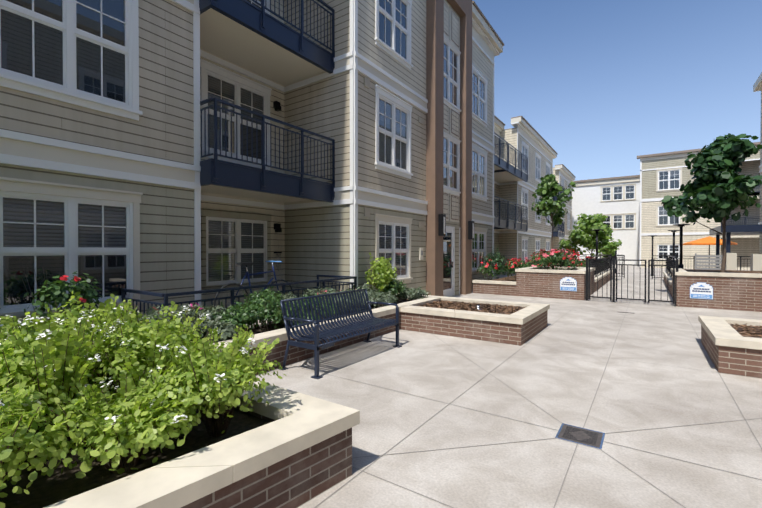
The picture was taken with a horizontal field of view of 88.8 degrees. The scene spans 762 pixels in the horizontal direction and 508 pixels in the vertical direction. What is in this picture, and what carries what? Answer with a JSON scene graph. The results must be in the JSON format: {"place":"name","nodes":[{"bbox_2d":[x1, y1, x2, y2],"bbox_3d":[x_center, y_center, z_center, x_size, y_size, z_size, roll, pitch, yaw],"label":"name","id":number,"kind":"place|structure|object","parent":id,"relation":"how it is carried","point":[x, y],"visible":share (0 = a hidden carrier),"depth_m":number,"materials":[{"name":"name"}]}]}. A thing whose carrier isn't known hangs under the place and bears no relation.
{"place":"outdoors","nodes":[
{"label":"outdoors","id":0,"kind":"place"},
{"bbox_2d":[255,265,761,507],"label":"ground","id":1,"kind":"structure","parent":0,"point":[661,402],"depth_m":3.69,"materials":[{"name":"concrete"}]},
{"bbox_2d":[0,0,575,328],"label":"building","id":2,"kind":"structure","parent":1,"relation":"on","point":[166,146],"depth_m":8.63,"materials":[{"name":"beige"}]},
{"bbox_2d":[274,252,281,270],"bbox_3d":[-2.600,0.059,9.793,0.140,0.750,0.145,0,1,35],"label":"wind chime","id":3,"kind":"object","parent":2,"relation":"attached to","point":[277,259],"visible":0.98,"depth_m":9.74,"materials":[{"name":"black metal"}]},
{"bbox_2d":[278,289,401,378],"bbox_3d":[-0.499,1.036,5.590,0.711,0.891,1.910,0,1,35],"label":"bench","id":4,"kind":"object","parent":1,"relation":"on","point":[317,337],"visible":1,"depth_m":5.45,"materials":[{"name":"blue metal"}]},
{"bbox_2d":[0,266,761,507],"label":"brick planters","id":5,"kind":"object","parent":1,"relation":"on","point":[286,448],"visible":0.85,"depth_m":2.58,"materials":[{"name":"red brick"}]},
{"bbox_2d":[0,291,286,507],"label":"shrubs","id":6,"kind":"object","parent":5,"relation":"on","point":[65,374],"visible":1,"depth_m":2.25,"materials":[{"name":"green plant"}]},
{"bbox_2d":[66,278,430,343],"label":"shrubs","id":7,"kind":"object","parent":5,"relation":"on","point":[264,307],"visible":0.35,"depth_m":5.57,"materials":[{"name":"green plant"}]},
{"bbox_2d":[215,304,334,328],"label":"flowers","id":8,"kind":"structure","parent":5,"relation":"in","point":[250,322],"depth_m":6.75,"materials":[{"name":"plant"}]},
{"bbox_2d":[213,261,292,307],"bbox_3d":[-2.196,0.647,6.912,0.440,1.032,1.712,0,1,35],"label":"bicycle","id":9,"kind":"object","parent":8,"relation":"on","point":[246,264],"visible":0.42,"depth_m":6.75,"materials":[{"name":"black metal"}]},
{"bbox_2d":[0,248,602,321],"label":"bushes","id":10,"kind":"object","parent":5,"relation":"on","point":[383,272],"visible":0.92,"depth_m":8.53,"materials":[{"name":"green plant"}]},
{"bbox_2d":[531,174,576,269],"bbox_3d":[6.252,-1.149,14.188,1.528,3.518,1.231,0,1,-21],"label":"tree","id":11,"kind":"object","parent":5,"relation":"on","point":[548,188],"visible":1,"depth_m":14.05,"materials":[{"name":"green plant"}]},
{"bbox_2d":[560,277,576,290],"bbox_3d":[5.814,0.930,12.073,0.476,0.436,0.018,0,1,35],"label":"sign","id":12,"kind":"object","parent":5,"relation":"attached to","point":[568,283],"visible":1,"depth_m":12.06,"materials":[{"name":"white"}]},
{"bbox_2d":[380,298,761,337],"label":"bark chips","id":13,"kind":"object","parent":5,"relation":"on","point":[506,308],"visible":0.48,"depth_m":7.67,"materials":[{"name":"brown wood"}]},
{"bbox_2d":[559,213,621,257],"bbox_3d":[10.718,-0.592,20.280,2.756,3.148,2.408,0,1,16],"label":"tree","id":14,"kind":"object","parent":5,"relation":"on","point":[582,233],"visible":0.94,"depth_m":19.73,"materials":[{"name":"green plant"}]},
{"bbox_2d":[690,282,712,299],"bbox_3d":[8.449,0.969,10.258,0.476,0.436,0.018,0,1,35],"label":"sign","id":15,"kind":"object","parent":5,"relation":"on","point":[700,290],"visible":1,"depth_m":10.25,"materials":[{"name":"white"}]},
{"bbox_2d":[661,133,761,272],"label":"tree","id":16,"kind":"object","parent":5,"relation":"on","point":[719,188],"visible":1,"depth_m":11.34,"materials":[{"name":"green plant"}]},
{"bbox_2d":[121,254,750,324],"bbox_3d":[10.307,0.762,11.403,17.000,1.310,25.350,0,1,35],"label":"gate fence","id":17,"kind":"object","parent":1,"relation":"on","point":[607,263],"visible":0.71,"depth_m":10.61,"materials":[{"name":"black metal"}]},
{"bbox_2d":[555,423,604,449],"bbox_3d":[1.642,1.496,3.202,0.330,0.008,0.320,0,1,35],"label":"drain grate","id":18,"kind":"object","parent":1,"relation":"on","point":[582,436],"visible":1,"depth_m":3.19,"materials":[{"name":"metal"}]},
{"bbox_2d":[591,224,689,275],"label":"lamp posts","id":19,"kind":"object","parent":1,"relation":"on","point":[681,264],"visible":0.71,"depth_m":17.40,"materials":[{"name":"black metal"}]},
{"bbox_2d":[572,72,761,269],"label":"buildings","id":20,"kind":"structure","parent":1,"relation":"on","point":[633,209],"depth_m":33.49,"materials":[{"name":"white paint"}]},
{"bbox_2d":[683,236,736,267],"bbox_3d":[21.957,0.044,26.019,2.587,2.450,2.587,0,1,-33],"label":"umbrella","id":21,"kind":"object","parent":1,"relation":"on","point":[709,240],"visible":0.85,"depth_m":25.54,"materials":[{"name":"orange fabric"}]},
{"bbox_2d":[695,224,761,270],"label":"pergola","id":22,"kind":"object","parent":1,"relation":"on","point":[731,261],"visible":0.58,"depth_m":15.60,"materials":[{"name":"grey"}]},
{"bbox_2d":[472,0,761,180],"label":"sky","id":23,"kind":"structure","parent":0,"point":[607,84],"materials":[{"name":"blue"}]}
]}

